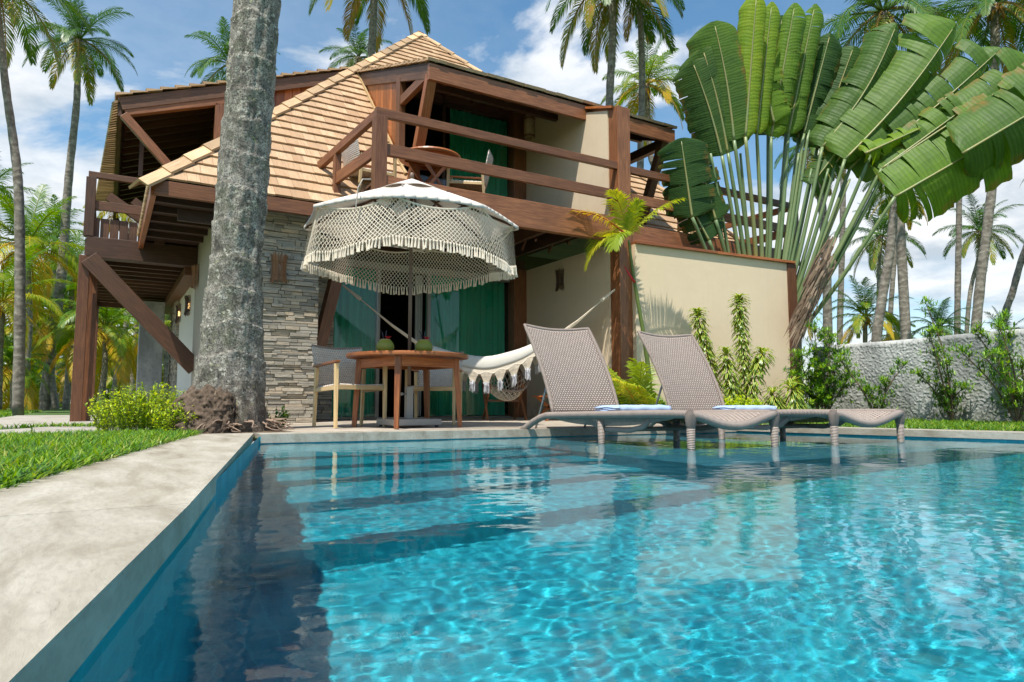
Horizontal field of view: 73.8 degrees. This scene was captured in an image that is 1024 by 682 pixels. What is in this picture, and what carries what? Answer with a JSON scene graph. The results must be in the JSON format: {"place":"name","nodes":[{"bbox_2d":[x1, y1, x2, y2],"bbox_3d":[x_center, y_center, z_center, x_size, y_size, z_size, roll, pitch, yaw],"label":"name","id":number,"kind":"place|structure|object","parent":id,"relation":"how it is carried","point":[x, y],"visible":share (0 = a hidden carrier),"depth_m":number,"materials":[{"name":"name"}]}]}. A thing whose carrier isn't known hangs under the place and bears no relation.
{"place":"outdoors","nodes":[
{"label":"outdoors","id":0,"kind":"place"},
{"bbox_2d":[0,415,137,434],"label":"path","id":1,"kind":"structure","parent":0,"point":[20,419],"depth_m":9.34,"materials":[{"name":"concrete"}]},
{"bbox_2d":[0,403,813,437],"bbox_3d":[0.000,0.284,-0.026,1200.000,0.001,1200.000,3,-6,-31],"label":"ground","id":2,"kind":"structure","parent":0,"point":[60,411],"depth_m":19.92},
{"bbox_2d":[0,151,59,234],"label":"palm tree","id":3,"kind":"object","parent":2,"relation":"on","point":[10,174],"visible":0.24,"depth_m":26.22,"materials":[{"name":"green plant"}]},
{"bbox_2d":[1,317,63,409],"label":"palm tree","id":4,"kind":"object","parent":2,"relation":"on","point":[8,367],"visible":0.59,"depth_m":23.90,"materials":[{"name":"green plant"}]},
{"bbox_2d":[3,361,61,408],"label":"palm tree","id":5,"kind":"object","parent":2,"relation":"on","point":[35,379],"visible":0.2,"depth_m":30.03,"materials":[{"name":"green plant"}]},
{"bbox_2d":[0,256,76,383],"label":"palm tree","id":6,"kind":"object","parent":2,"relation":"on","point":[36,291],"visible":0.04,"depth_m":42.59,"materials":[{"name":"green plant"}]},
{"bbox_2d":[0,181,84,408],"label":"palm tree","id":7,"kind":"object","parent":2,"relation":"on","point":[32,232],"visible":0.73,"depth_m":23.94,"materials":[{"name":"green plant"}]},
{"bbox_2d":[0,0,92,415],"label":"palm tree","id":8,"kind":"object","parent":2,"relation":"on","point":[18,376],"visible":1,"depth_m":14.96,"materials":[{"name":"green plant"}]},
{"bbox_2d":[7,194,86,407],"bbox_3d":[-25.235,-2.299,37.580,5.102,12.133,4.814,-1,-5,11],"label":"palm tree","id":9,"kind":"object","parent":2,"relation":"on","point":[54,196],"visible":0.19,"depth_m":37.76,"materials":[{"name":"green plant"}]},
{"bbox_2d":[0,409,97,428],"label":"lawn grass","id":10,"kind":"structure","parent":2,"relation":"on","point":[4,413],"depth_m":7.57,"materials":[{"name":"plant"}]},
{"bbox_2d":[0,244,75,409],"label":"palm tree","id":11,"kind":"object","parent":10,"relation":"on","point":[5,308],"visible":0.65,"depth_m":18.99,"materials":[{"name":"green plant"}]},
{"bbox_2d":[5,270,101,409],"bbox_3d":[-18.473,-0.167,26.813,4.581,5.724,4.439,3,-6,-31],"label":"palm tree","id":12,"kind":"object","parent":2,"relation":"on","point":[44,330],"visible":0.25,"depth_m":26.89,"materials":[{"name":"green plant"}]},
{"bbox_2d":[37,291,74,374],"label":"palm tree","id":13,"kind":"object","parent":2,"relation":"on","point":[61,330],"visible":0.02,"depth_m":40.84,"materials":[{"name":"green plant"}]},
{"bbox_2d":[12,212,120,408],"bbox_3d":[-19.322,-1.258,29.787,4.511,8.486,4.630,3,-6,-31],"label":"palm tree","id":14,"kind":"object","parent":2,"relation":"on","point":[66,396],"visible":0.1,"depth_m":29.90,"materials":[{"name":"green plant"}]},
{"bbox_2d":[32,339,123,401],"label":"palm tree","id":15,"kind":"object","parent":2,"relation":"on","point":[62,378],"visible":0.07,"depth_m":31.19,"materials":[{"name":"green plant"}]},
{"bbox_2d":[22,0,137,409],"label":"palm tree","id":16,"kind":"object","parent":2,"relation":"on","point":[80,63],"visible":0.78,"depth_m":26.91,"materials":[{"name":"green plant"}]},
{"bbox_2d":[3,301,169,406],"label":"undergrowth","id":17,"kind":"object","parent":2,"relation":"on","point":[131,325],"visible":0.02,"depth_m":38.06,"materials":[{"name":"plant"}]},
{"bbox_2d":[31,298,168,406],"bbox_3d":[-11.885,-0.201,19.995,3.551,4.423,3.490,3,-6,-31],"label":"palm tree","id":18,"kind":"object","parent":2,"relation":"on","point":[110,330],"visible":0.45,"depth_m":19.73,"materials":[{"name":"green plant"}]},
{"bbox_2d":[0,427,202,489],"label":"lawn grass","id":19,"kind":"structure","parent":2,"relation":"on","point":[25,456],"depth_m":3.33,"materials":[{"name":"plant"}]},
{"bbox_2d":[94,372,120,401],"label":"palm tree","id":20,"kind":"object","parent":2,"relation":"on","point":[106,391],"visible":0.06,"depth_m":33.89,"materials":[{"name":"green plant"}]},
{"bbox_2d":[82,206,137,408],"bbox_3d":[-14.928,-1.911,25.637,2.525,9.095,2.291,1,-5,-7],"label":"palm tree","id":21,"kind":"object","parent":2,"relation":"on","point":[124,217],"visible":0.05,"depth_m":25.95,"materials":[{"name":"green plant"}]},
{"bbox_2d":[97,338,161,395],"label":"palm tree","id":22,"kind":"object","parent":2,"relation":"on","point":[110,380],"visible":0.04,"depth_m":35.12,"materials":[{"name":"green plant"}]},
{"bbox_2d":[129,320,138,395],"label":"palm tree","id":23,"kind":"object","parent":2,"relation":"on","point":[132,376],"visible":0.06,"depth_m":24.93,"materials":[{"name":"green plant"}]},
{"bbox_2d":[110,311,170,376],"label":"palm tree","id":24,"kind":"object","parent":2,"relation":"on","point":[165,323],"visible":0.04,"depth_m":23.93,"materials":[{"name":"green plant"}]},
{"bbox_2d":[131,313,171,399],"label":"palm tree","id":25,"kind":"object","parent":2,"relation":"on","point":[165,353],"visible":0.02,"depth_m":32.88,"materials":[{"name":"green plant"}]},
{"bbox_2d":[184,16,279,83],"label":"palm tree","id":26,"kind":"object","parent":2,"relation":"on","point":[224,54],"visible":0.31,"depth_m":23.54,"materials":[{"name":"green plant"}]},
{"bbox_2d":[205,430,287,433],"bbox_3d":[-2.715,0.854,6.275,1.400,0.048,1.550,3,-6,-31],"label":"soil bed","id":27,"kind":"object","parent":2,"relation":"on","point":[254,432],"visible":0.1,"depth_m":6.02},
{"bbox_2d":[84,382,184,431],"bbox_3d":[-3.355,0.608,6.317,1.047,0.488,0.932,3,-6,-31],"label":"leafy bush","id":28,"kind":"object","parent":27,"relation":"on","point":[129,414],"visible":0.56,"depth_m":6.07,"materials":[{"name":"green plant"}]},
{"bbox_2d":[151,400,197,430],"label":"leafy bush","id":29,"kind":"object","parent":27,"relation":"on","point":[160,419],"visible":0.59,"depth_m":5.84,"materials":[{"name":"green plant"}]},
{"bbox_2d":[161,0,292,433],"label":"palm tree","id":30,"kind":"object","parent":27,"relation":"on","point":[224,392],"visible":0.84,"depth_m":6.15,"materials":[{"name":"grey plant"}]},
{"bbox_2d":[267,406,290,428],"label":"leafy bush","id":31,"kind":"object","parent":27,"relation":"on","point":[284,415],"visible":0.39,"depth_m":6.72,"materials":[{"name":"green plant"}]},
{"bbox_2d":[318,20,392,68],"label":"palm tree","id":32,"kind":"object","parent":2,"relation":"on","point":[361,48],"visible":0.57,"depth_m":29.81,"materials":[{"name":"green plant"}]},
{"bbox_2d":[308,0,430,57],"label":"palm tree","id":33,"kind":"object","parent":2,"relation":"on","point":[356,7],"visible":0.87,"depth_m":26.46,"materials":[{"name":"green plant"}]},
{"bbox_2d":[69,31,799,422],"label":"house","id":34,"kind":"structure","parent":2,"relation":"on","point":[159,161],"depth_m":10.52,"materials":[{"name":"brown wood"}]},
{"bbox_2d":[175,304,180,323],"bbox_3d":[-6.522,-0.532,13.326,0.095,0.378,0.228,3,-6,-31],"label":"wall lamp","id":35,"kind":"object","parent":34,"relation":"attached to","point":[178,315],"visible":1,"depth_m":13.26,"materials":[{"name":"metal"}]},
{"bbox_2d":[184,295,190,316],"bbox_3d":[-5.629,-0.610,11.824,0.096,0.365,0.229,3,-6,-31],"label":"wall lamp","id":36,"kind":"object","parent":34,"relation":"attached to","point":[187,305],"visible":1,"depth_m":11.76,"materials":[{"name":"metal"}]},
{"bbox_2d":[190,264,198,289],"bbox_3d":[-4.947,-1.002,10.630,0.106,0.379,0.252,3,-6,-31],"label":"wall lamp","id":37,"kind":"object","parent":34,"relation":"attached to","point":[194,274],"visible":1,"depth_m":10.56,"materials":[{"name":"brown wood"}]},
{"bbox_2d":[270,252,287,283],"bbox_3d":[-2.966,-0.929,8.706,0.218,0.400,0.090,3,-6,-31],"label":"wall lamp","id":38,"kind":"object","parent":34,"relation":"attached to","point":[278,268],"visible":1,"depth_m":8.68,"materials":[{"name":"brown wood"}]},
{"bbox_2d":[332,267,375,416],"bbox_3d":[-2.527,0.006,10.896,0.690,2.390,0.094,3,-6,-31],"label":"curtain","id":39,"kind":"object","parent":34,"relation":"hanging from","point":[354,321],"visible":0.56,"depth_m":10.93,"materials":[{"name":"fabric"}]},
{"bbox_2d":[341,139,396,192],"bbox_3d":[-2.028,-2.329,9.507,0.681,0.872,0.590,4,-6,-36],"label":"armchair","id":40,"kind":"object","parent":34,"relation":"on","point":[351,152],"visible":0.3,"depth_m":9.33,"materials":[{"name":"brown wood"}]},
{"bbox_2d":[415,275,422,415],"bbox_3d":[-1.598,0.069,11.587,0.141,2.390,0.047,4,-6,-35],"label":"curtain","id":41,"kind":"object","parent":34,"relation":"hanging from","point":[418,312],"visible":0.51,"depth_m":11.64,"materials":[{"name":"fabric"}]},
{"bbox_2d":[399,146,460,185],"bbox_3d":[-1.172,-2.248,9.725,0.900,0.754,0.900,3,-6,-31],"label":"round balcony table","id":42,"kind":"object","parent":34,"relation":"on","point":[433,169],"visible":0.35,"depth_m":9.56,"materials":[{"name":"orange wood"}]},
{"bbox_2d":[425,275,504,415],"bbox_3d":[-0.800,0.099,11.919,1.530,2.390,0.110,3,-6,-31],"label":"curtain","id":43,"kind":"object","parent":34,"relation":"hanging from","point":[469,320],"visible":0.6,"depth_m":11.96,"materials":[{"name":"fabric"}]},
{"bbox_2d":[447,150,492,192],"bbox_3d":[-0.613,-2.282,10.027,0.681,0.872,0.590,0,-5,-1],"label":"armchair","id":44,"kind":"object","parent":34,"relation":"on","point":[478,186],"visible":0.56,"depth_m":9.87,"materials":[{"name":"brown wood"}]},
{"bbox_2d":[450,108,506,196],"bbox_3d":[-0.605,-2.911,12.284,1.160,2.390,0.095,3,-6,-31],"label":"curtain","id":45,"kind":"object","parent":34,"relation":"hanging from","point":[467,148],"visible":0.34,"depth_m":12.36,"materials":[{"name":"fabric"}]},
{"bbox_2d":[342,284,614,394],"bbox_3d":[-0.481,-0.024,10.054,4.048,1.624,1.362,0,-5,2],"label":"hammock","id":46,"kind":"object","parent":34,"relation":"hanging from","point":[487,368],"visible":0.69,"depth_m":9.43,"materials":[{"name":"fabric"}]},
{"bbox_2d":[523,115,534,139],"bbox_3d":[0.312,-3.841,12.274,0.212,0.400,0.212,3,-6,-31],"label":"wall lamp","id":47,"kind":"object","parent":34,"relation":"attached to","point":[529,127],"visible":0.97,"depth_m":12.19,"materials":[{"name":"brown wood"}]},
{"bbox_2d":[555,268,563,291],"bbox_3d":[0.773,-1.005,11.300,0.091,0.371,0.217,3,-6,-31],"label":"wall lamp","id":48,"kind":"object","parent":34,"relation":"attached to","point":[559,278],"visible":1,"depth_m":11.24,"materials":[{"name":"brown wood"}]},
{"bbox_2d":[272,417,660,431],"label":"terrace","id":49,"kind":"structure","parent":2,"relation":"on","point":[322,425],"depth_m":7.63,"materials":[{"name":"concrete"}]},
{"bbox_2d":[311,344,386,427],"bbox_3d":[-1.726,0.464,7.184,0.590,0.872,0.681,4,-7,-39],"label":"armchair","id":50,"kind":"object","parent":49,"relation":"on","point":[334,369],"visible":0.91,"depth_m":7.26,"materials":[{"name":"brown wood"}]},
{"bbox_2d":[346,350,468,428],"bbox_3d":[-1.084,0.515,7.087,1.260,0.753,1.260,3,-6,-31],"label":"dining table","id":51,"kind":"object","parent":49,"relation":"on","point":[398,361],"visible":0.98,"depth_m":6.95,"materials":[{"name":"orange wood"}]},
{"bbox_2d":[376,330,393,350],"bbox_3d":[-1.320,0.014,7.108,0.220,0.255,0.220,3,-6,-31],"label":"coconut drink","id":52,"kind":"object","parent":51,"relation":"on","point":[385,344],"visible":0.59,"depth_m":7.04,"materials":[{"name":"green plant"}]},
{"bbox_2d":[415,331,432,350],"bbox_3d":[-0.926,0.021,7.179,0.220,0.255,0.220,3,-6,-31],"label":"coconut drink","id":53,"kind":"object","parent":51,"relation":"on","point":[423,345],"visible":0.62,"depth_m":7.11,"materials":[{"name":"green plant"}]},
{"bbox_2d":[301,172,518,426],"bbox_3d":[-1.086,-0.465,7.243,2.280,2.730,2.260,3,-6,-31],"label":"parasol","id":54,"kind":"object","parent":49,"relation":"on","point":[412,215],"visible":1,"depth_m":7.24,"materials":[{"name":"white fabric"}]},
{"bbox_2d":[405,351,463,424],"bbox_3d":[-0.899,0.537,7.994,0.590,0.872,0.681,0,-5,4],"label":"armchair","id":55,"kind":"object","parent":49,"relation":"on","point":[442,380],"visible":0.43,"depth_m":8.19,"materials":[{"name":"brown wood"}]},
{"bbox_2d":[479,369,527,420],"bbox_3d":[-0.134,0.749,10.084,0.751,0.861,0.730,1,-5,-11],"label":"chair","id":56,"kind":"object","parent":49,"relation":"on","point":[501,396],"visible":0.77,"depth_m":10.01,"materials":[{"name":"fabric"}]},
{"bbox_2d":[571,187,685,391],"bbox_3d":[1.469,-0.457,9.494,1.051,3.182,1.885,13,-14,-68],"label":"young palm","id":57,"kind":"object","parent":49,"relation":"on","point":[626,225],"visible":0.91,"depth_m":9.47,"materials":[{"name":"green plant"}]},
{"bbox_2d":[607,358,662,404],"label":"young palm","id":58,"kind":"object","parent":49,"relation":"on","point":[637,388],"visible":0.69,"depth_m":9.10,"materials":[{"name":"green plant"}]},
{"bbox_2d":[617,395,665,404],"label":"leafy bush","id":59,"kind":"object","parent":49,"relation":"on","point":[662,403],"visible":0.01,"depth_m":9.39,"materials":[{"name":"green plant"}]},
{"bbox_2d":[544,0,676,105],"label":"palm tree","id":60,"kind":"object","parent":2,"relation":"on","point":[610,7],"visible":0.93,"depth_m":22.59,"materials":[{"name":"green plant"}]},
{"bbox_2d":[600,32,684,184],"bbox_3d":[5.370,-4.844,26.509,3.795,15.043,3.843,3,-6,-31],"label":"palm tree","id":61,"kind":"object","parent":2,"relation":"on","point":[665,94],"visible":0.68,"depth_m":26.90,"materials":[{"name":"green plant"}]},
{"bbox_2d":[603,0,685,168],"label":"palm tree","id":62,"kind":"object","parent":2,"relation":"on","point":[639,22],"visible":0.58,"depth_m":22.93,"materials":[{"name":"green plant"}]},
{"bbox_2d":[686,307,723,397],"bbox_3d":[2.852,0.252,9.985,0.619,1.494,0.366,2,-5,-17],"label":"striped plant","id":63,"kind":"object","parent":2,"relation":"on","point":[702,331],"visible":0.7,"depth_m":9.95,"materials":[{"name":"green plant"}]},
{"bbox_2d":[631,241,799,406],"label":"garden wall","id":64,"kind":"structure","parent":2,"relation":"on","point":[674,283],"depth_m":10.64,"materials":[{"name":"beige paint"}]},
{"bbox_2d":[713,346,745,404],"bbox_3d":[3.114,0.564,9.795,0.518,0.995,0.404,3,-6,-31],"label":"striped plant","id":65,"kind":"object","parent":2,"relation":"on","point":[728,366],"visible":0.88,"depth_m":9.74,"materials":[{"name":"green plant"}]},
{"bbox_2d":[727,292,753,399],"bbox_3d":[3.378,0.138,10.038,0.373,1.730,0.465,-4,-6,35],"label":"striped plant","id":66,"kind":"object","parent":2,"relation":"on","point":[740,315],"visible":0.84,"depth_m":10.00,"materials":[{"name":"green plant"}]},
{"bbox_2d":[723,394,766,404],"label":"leafy bush","id":67,"kind":"object","parent":2,"relation":"on","point":[738,401],"visible":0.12,"depth_m":9.39,"materials":[{"name":"green plant"}]},
{"bbox_2d":[741,345,776,402],"bbox_3d":[3.566,0.559,9.873,0.567,1.016,0.440,-1,-5,14],"label":"striped plant","id":68,"kind":"object","parent":2,"relation":"on","point":[759,365],"visible":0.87,"depth_m":9.83,"materials":[{"name":"green plant"}]},
{"bbox_2d":[758,386,787,408],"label":"striped plant","id":69,"kind":"object","parent":2,"relation":"on","point":[772,400],"visible":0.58,"depth_m":9.75,"materials":[{"name":"green plant"}]},
{"bbox_2d":[772,376,810,408],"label":"striped plant","id":70,"kind":"object","parent":2,"relation":"on","point":[795,400],"visible":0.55,"depth_m":9.80,"materials":[{"name":"green plant"}]},
{"bbox_2d":[773,136,847,345],"bbox_3d":[9.276,-2.619,20.676,2.682,9.564,2.740,3,-6,-31],"label":"palm tree","id":71,"kind":"object","parent":2,"relation":"on","point":[827,314],"visible":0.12,"depth_m":20.91,"materials":[{"name":"green plant"}]},
{"bbox_2d":[799,311,822,404],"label":"palm tree","id":72,"kind":"object","parent":2,"relation":"on","point":[810,333],"visible":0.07,"depth_m":25.91,"materials":[{"name":"green plant"}]},
{"bbox_2d":[783,316,862,408],"bbox_3d":[4.703,0.414,10.321,1.249,1.608,0.856,0,-5,-2],"label":"shrub","id":73,"kind":"object","parent":2,"relation":"on","point":[819,383],"visible":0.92,"depth_m":10.26,"materials":[{"name":"green plant"}]},
{"bbox_2d":[657,0,1023,359],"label":"fan palm","id":74,"kind":"object","parent":2,"relation":"on","point":[870,108],"visible":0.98,"depth_m":11.13,"materials":[{"name":"green plant"}]},
{"bbox_2d":[837,169,845,344],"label":"palm tree","id":75,"kind":"object","parent":2,"relation":"on","point":[841,268],"visible":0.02,"depth_m":32.90,"materials":[{"name":"grey plant"}]},
{"bbox_2d":[822,275,913,343],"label":"palm tree","id":76,"kind":"object","parent":2,"relation":"on","point":[863,318],"visible":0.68,"depth_m":25.85,"materials":[{"name":"green plant"}]},
{"bbox_2d":[835,352,908,408],"bbox_3d":[5.228,0.657,9.900,1.017,1.048,0.538,-2,-5,19],"label":"shrub","id":77,"kind":"object","parent":2,"relation":"on","point":[870,394],"visible":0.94,"depth_m":9.85,"materials":[{"name":"green plant"}]},
{"bbox_2d":[829,192,926,301],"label":"palm tree","id":78,"kind":"object","parent":2,"relation":"on","point":[875,254],"visible":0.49,"depth_m":37.93,"materials":[{"name":"green plant"}]},
{"bbox_2d":[759,417,1023,430],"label":"grass","id":79,"kind":"structure","parent":2,"relation":"on","point":[972,424],"depth_m":7.17,"materials":[{"name":"plant"}]},
{"bbox_2d":[860,180,926,341],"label":"palm tree","id":80,"kind":"object","parent":2,"relation":"on","point":[879,315],"visible":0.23,"depth_m":18.92,"materials":[{"name":"grey plant"}]},
{"bbox_2d":[868,311,924,341],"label":"palm tree","id":81,"kind":"object","parent":2,"relation":"on","point":[897,330],"visible":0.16,"depth_m":27.95,"materials":[{"name":"green plant"}]},
{"bbox_2d":[869,190,927,337],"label":"palm tree","id":82,"kind":"object","parent":2,"relation":"on","point":[892,281],"visible":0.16,"depth_m":29.93,"materials":[{"name":"green plant"}]},
{"bbox_2d":[820,0,989,339],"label":"palm tree","id":83,"kind":"object","parent":2,"relation":"on","point":[883,14],"visible":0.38,"depth_m":23.64,"materials":[{"name":"green plant"}]},
{"bbox_2d":[813,328,1023,422],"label":"boundary wall","id":84,"kind":"structure","parent":2,"relation":"on","point":[875,361],"depth_m":9.77,"materials":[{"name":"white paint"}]},
{"bbox_2d":[910,297,970,337],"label":"palm tree","id":85,"kind":"object","parent":2,"relation":"on","point":[935,314],"visible":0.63,"depth_m":26.80,"materials":[{"name":"green plant"}]},
{"bbox_2d":[910,296,978,420],"bbox_3d":[5.691,0.238,9.099,0.903,1.740,0.681,1,-5,-14],"label":"shrub","id":86,"kind":"object","parent":2,"relation":"on","point":[945,396],"visible":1,"depth_m":9.05,"materials":[{"name":"green plant"}]},
{"bbox_2d":[904,0,1023,332],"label":"palm tree","id":87,"kind":"object","parent":2,"relation":"on","point":[993,12],"visible":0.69,"depth_m":19.96,"materials":[{"name":"green plant"}]},
{"bbox_2d":[954,181,980,334],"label":"palm tree","id":88,"kind":"object","parent":2,"relation":"on","point":[957,282],"visible":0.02,"depth_m":27.92,"materials":[{"name":"grey plant"}]},
{"bbox_2d":[932,193,1023,332],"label":"palm tree","id":89,"kind":"object","parent":2,"relation":"on","point":[977,221],"visible":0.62,"depth_m":35.92,"materials":[{"name":"green plant"}]},
{"bbox_2d":[946,313,1023,422],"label":"shrub","id":90,"kind":"object","parent":2,"relation":"on","point":[1016,398],"visible":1,"depth_m":8.11,"materials":[{"name":"green plant"}]},
{"bbox_2d":[970,308,1022,406],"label":"shrub","id":91,"kind":"object","parent":2,"relation":"on","point":[982,330],"visible":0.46,"depth_m":8.51,"materials":[{"name":"green plant"}]},
{"bbox_2d":[978,0,1023,70],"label":"palm tree","id":92,"kind":"object","parent":2,"relation":"on","point":[1021,49],"visible":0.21,"depth_m":22.12,"materials":[{"name":"green plant"}]},
{"bbox_2d":[984,306,1023,331],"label":"palm tree","id":93,"kind":"object","parent":2,"relation":"on","point":[994,317],"visible":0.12,"depth_m":23.98,"materials":[{"name":"green plant"}]},
{"bbox_2d":[1000,180,1023,329],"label":"palm tree","id":94,"kind":"object","parent":2,"relation":"on","point":[1014,285],"visible":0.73,"depth_m":21.93,"materials":[{"name":"grey plant"}]},
{"bbox_2d":[0,0,1023,441],"label":"sky","id":95,"kind":"structure","parent":0,"point":[511,39],"materials":[{"name":"blue"}]},
{"bbox_2d":[533,396,550,420],"bbox_3d":[0.601,0.968,9.800,0.521,0.364,0.353,3,-6,-31],"label":"side table","id":96,"kind":"object","parent":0,"point":[544,404],"visible":0.35,"depth_m":9.86,"materials":[{"name":"orange wood"}]},
{"bbox_2d":[202,431,1023,512],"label":"pool basin","id":97,"kind":"object","parent":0,"point":[223,479],"visible":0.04,"depth_m":5.81,"materials":[{"name":"tile"}]},
{"bbox_2d":[0,433,253,681],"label":"coping","id":98,"kind":"object","parent":97,"relation":"on","point":[86,551],"visible":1,"depth_m":1.27,"materials":[{"name":"stone"}]},
{"bbox_2d":[254,426,736,442],"bbox_3d":[0.170,0.887,6.638,5.013,0.071,0.311,2,-6,-26],"label":"coping","id":99,"kind":"object","parent":97,"relation":"on","point":[291,437],"visible":0.77,"depth_m":6.06,"materials":[{"name":"stone"}]},
{"bbox_2d":[68,432,1023,681],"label":"water","id":100,"kind":"structure","parent":97,"relation":"in","point":[738,557],"depth_m":1.36,"materials":[{"name":"liquid"}]},
{"bbox_2d":[520,323,779,447],"bbox_3d":[1.076,0.449,5.974,0.921,1.361,2.233,4,-6,-36],"label":"sun lounger","id":101,"kind":"object","parent":97,"relation":"on","point":[578,381],"visible":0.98,"depth_m":6.39,"materials":[{"name":"grey wicker"}]},
{"bbox_2d":[594,405,671,410],"bbox_3d":[1.067,0.601,6.021,0.570,0.080,0.388,3,-6,-31],"label":"towel","id":102,"kind":"object","parent":101,"relation":"on","point":[631,407],"visible":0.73,"depth_m":5.90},
{"bbox_2d":[637,331,904,443],"bbox_3d":[2.352,0.503,6.575,0.921,1.361,2.325,4,-6,-36],"label":"sun lounger","id":103,"kind":"object","parent":97,"relation":"on","point":[685,373],"visible":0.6,"depth_m":7.13,"materials":[{"name":"grey wicker"}]},
{"bbox_2d":[712,405,776,409],"bbox_3d":[2.264,0.663,6.646,0.545,0.080,0.337,3,-6,-31],"label":"towel","id":104,"kind":"object","parent":103,"relation":"on","point":[761,407],"visible":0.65,"depth_m":6.55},
{"bbox_2d":[736,427,1023,439],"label":"coping","id":105,"kind":"object","parent":97,"relation":"on","point":[986,434],"visible":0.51,"depth_m":6.26,"materials":[{"name":"stone"}]},
{"bbox_2d":[677,219,718,237],"bbox_3d":[3.263,-2.090,12.150,0.681,0.872,0.590,1,-5,-11],"label":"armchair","id":106,"kind":"object","parent":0,"point":[679,229],"visible":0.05,"depth_m":12.35,"materials":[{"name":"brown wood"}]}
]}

